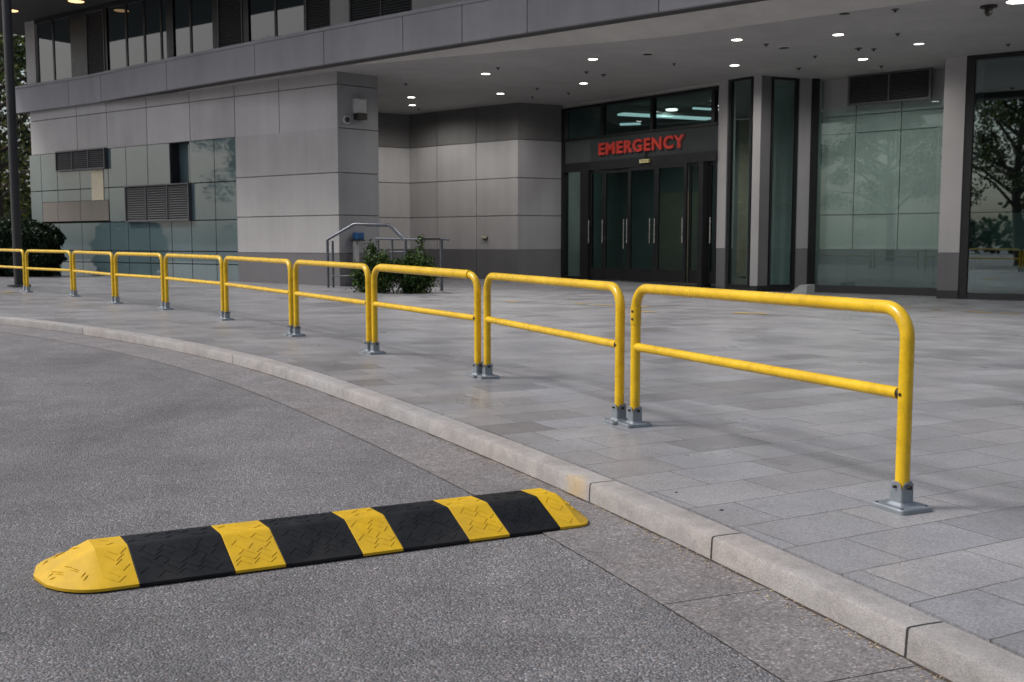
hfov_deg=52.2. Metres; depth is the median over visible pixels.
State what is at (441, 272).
guard rail
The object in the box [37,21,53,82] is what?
upper window
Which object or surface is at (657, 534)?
dirt
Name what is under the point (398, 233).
handrail
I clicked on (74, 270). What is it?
guard rail
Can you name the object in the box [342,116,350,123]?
dome camera
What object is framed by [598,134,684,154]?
emergency sign
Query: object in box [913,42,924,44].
ceiling light
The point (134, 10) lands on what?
upper window
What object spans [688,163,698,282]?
door
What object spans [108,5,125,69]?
upper window
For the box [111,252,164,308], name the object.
guard rail
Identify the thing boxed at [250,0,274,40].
upper window
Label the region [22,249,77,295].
guard rail
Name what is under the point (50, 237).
hedge bush
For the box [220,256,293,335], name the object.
guard rail
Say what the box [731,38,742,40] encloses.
ceiling light
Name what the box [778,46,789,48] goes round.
ceiling speaker
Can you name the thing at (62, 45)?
upper window
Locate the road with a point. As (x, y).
(94, 442)
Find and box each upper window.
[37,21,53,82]
[53,17,71,79]
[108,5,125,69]
[127,1,143,65]
[145,0,160,61]
[161,0,166,58]
[174,0,189,55]
[191,0,212,52]
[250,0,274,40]
[277,0,303,35]
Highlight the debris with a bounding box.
[85,335,943,681]
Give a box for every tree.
[0,32,33,246]
[0,35,30,215]
[0,63,31,234]
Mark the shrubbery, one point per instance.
(21, 205)
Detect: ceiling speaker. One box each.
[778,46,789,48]
[838,12,850,14]
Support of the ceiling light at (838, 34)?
attached to the hospital building
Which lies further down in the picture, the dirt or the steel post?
the dirt
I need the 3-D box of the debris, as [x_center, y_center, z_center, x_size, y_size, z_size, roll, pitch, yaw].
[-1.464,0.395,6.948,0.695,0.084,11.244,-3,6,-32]
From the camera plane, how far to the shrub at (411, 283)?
20.98 m
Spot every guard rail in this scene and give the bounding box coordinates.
[0,249,30,290]
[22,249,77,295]
[70,250,114,302]
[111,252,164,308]
[161,253,223,319]
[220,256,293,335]
[288,260,371,353]
[365,264,482,377]
[477,273,627,424]
[618,284,931,515]
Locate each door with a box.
[588,170,603,279]
[601,168,628,280]
[626,165,655,281]
[653,163,687,282]
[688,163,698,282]
[707,162,717,283]
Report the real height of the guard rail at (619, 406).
0.793 m
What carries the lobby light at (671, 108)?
attached to the hospital building
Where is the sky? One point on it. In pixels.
(22, 73)
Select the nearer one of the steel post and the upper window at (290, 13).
the steel post
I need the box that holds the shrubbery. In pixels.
[4,196,31,252]
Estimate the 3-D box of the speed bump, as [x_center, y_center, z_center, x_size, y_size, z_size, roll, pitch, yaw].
[-0.656,0.681,3.805,1.981,0.099,0.470,-3,6,-26]
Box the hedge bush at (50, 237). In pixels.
[0,216,67,276]
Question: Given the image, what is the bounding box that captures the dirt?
[3,324,952,681]
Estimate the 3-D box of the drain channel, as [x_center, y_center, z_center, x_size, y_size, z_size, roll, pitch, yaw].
[1.327,-0.579,16.949,4.385,0.007,0.100,4,6,35]
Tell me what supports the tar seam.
on the road
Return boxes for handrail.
[326,223,406,286]
[375,237,449,290]
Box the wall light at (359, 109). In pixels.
[353,99,366,119]
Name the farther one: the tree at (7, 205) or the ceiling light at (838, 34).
the tree at (7, 205)
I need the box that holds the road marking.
[504,301,1010,313]
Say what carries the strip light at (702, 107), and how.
attached to the hospital building
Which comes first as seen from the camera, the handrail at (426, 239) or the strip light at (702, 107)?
the handrail at (426, 239)
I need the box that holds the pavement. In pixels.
[0,260,1023,657]
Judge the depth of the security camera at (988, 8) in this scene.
16.74 m
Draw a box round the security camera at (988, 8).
[980,4,997,15]
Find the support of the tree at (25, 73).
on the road
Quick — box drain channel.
[495,301,718,310]
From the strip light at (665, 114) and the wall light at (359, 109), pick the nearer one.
the wall light at (359, 109)
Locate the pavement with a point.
(804, 470)
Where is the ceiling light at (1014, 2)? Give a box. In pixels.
[1004,0,1023,3]
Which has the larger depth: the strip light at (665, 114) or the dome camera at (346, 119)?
the strip light at (665, 114)
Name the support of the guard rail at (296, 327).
on the pavement
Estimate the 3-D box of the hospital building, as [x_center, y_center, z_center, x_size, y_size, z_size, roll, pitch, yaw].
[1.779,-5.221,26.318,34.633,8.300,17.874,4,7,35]
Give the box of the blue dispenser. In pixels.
[351,232,364,286]
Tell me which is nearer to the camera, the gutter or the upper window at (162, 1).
the gutter
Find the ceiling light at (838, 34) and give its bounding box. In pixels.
[832,33,844,35]
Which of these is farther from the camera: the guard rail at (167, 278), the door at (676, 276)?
the door at (676, 276)
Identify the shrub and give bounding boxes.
[344,239,404,292]
[391,234,439,292]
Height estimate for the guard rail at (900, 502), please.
0.789 m
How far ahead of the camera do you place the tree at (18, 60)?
35.07 m
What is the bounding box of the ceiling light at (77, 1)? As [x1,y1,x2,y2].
[67,0,85,3]
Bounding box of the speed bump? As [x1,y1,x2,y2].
[33,488,587,592]
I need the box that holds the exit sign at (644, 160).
[639,151,649,162]
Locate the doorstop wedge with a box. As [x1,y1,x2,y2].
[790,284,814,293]
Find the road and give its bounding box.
[0,252,975,681]
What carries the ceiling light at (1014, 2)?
attached to the hospital building
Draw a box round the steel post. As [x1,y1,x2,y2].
[2,0,30,287]
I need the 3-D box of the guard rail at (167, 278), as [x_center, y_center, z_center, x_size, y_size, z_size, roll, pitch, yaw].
[-4.191,-0.743,13.720,0.155,0.799,2.227,-4,7,-36]
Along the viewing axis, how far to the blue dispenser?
23.62 m
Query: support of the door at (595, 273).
in the hospital building
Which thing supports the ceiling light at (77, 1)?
attached to the hospital building
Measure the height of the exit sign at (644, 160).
0.302 m
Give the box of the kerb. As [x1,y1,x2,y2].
[0,316,1023,681]
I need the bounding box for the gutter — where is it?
[0,324,946,681]
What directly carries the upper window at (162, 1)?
in the hospital building
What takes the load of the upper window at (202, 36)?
in the hospital building
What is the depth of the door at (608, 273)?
27.82 m
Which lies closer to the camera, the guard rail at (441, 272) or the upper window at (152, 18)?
the guard rail at (441, 272)
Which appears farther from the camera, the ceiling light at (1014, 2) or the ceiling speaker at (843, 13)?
the ceiling speaker at (843, 13)
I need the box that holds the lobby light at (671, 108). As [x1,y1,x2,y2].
[665,106,677,110]
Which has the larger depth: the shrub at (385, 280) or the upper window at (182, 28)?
the upper window at (182, 28)
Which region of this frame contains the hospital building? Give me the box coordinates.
[0,0,1023,300]
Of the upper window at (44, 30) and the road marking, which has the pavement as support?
the road marking
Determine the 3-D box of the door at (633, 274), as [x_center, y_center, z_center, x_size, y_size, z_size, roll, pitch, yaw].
[3.312,-2.993,26.761,0.140,2.921,0.990,-4,7,-39]
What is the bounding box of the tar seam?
[4,332,784,681]
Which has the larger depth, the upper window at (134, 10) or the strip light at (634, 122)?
the strip light at (634, 122)
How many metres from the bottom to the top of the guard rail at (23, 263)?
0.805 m
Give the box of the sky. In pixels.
[0,34,29,200]
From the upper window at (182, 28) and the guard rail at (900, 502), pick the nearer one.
the guard rail at (900, 502)
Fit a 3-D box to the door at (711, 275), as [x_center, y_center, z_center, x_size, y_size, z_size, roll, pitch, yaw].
[4.784,-2.826,25.050,0.140,2.906,0.238,-4,7,-39]
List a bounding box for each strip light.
[617,110,710,119]
[620,117,640,124]
[692,104,718,110]

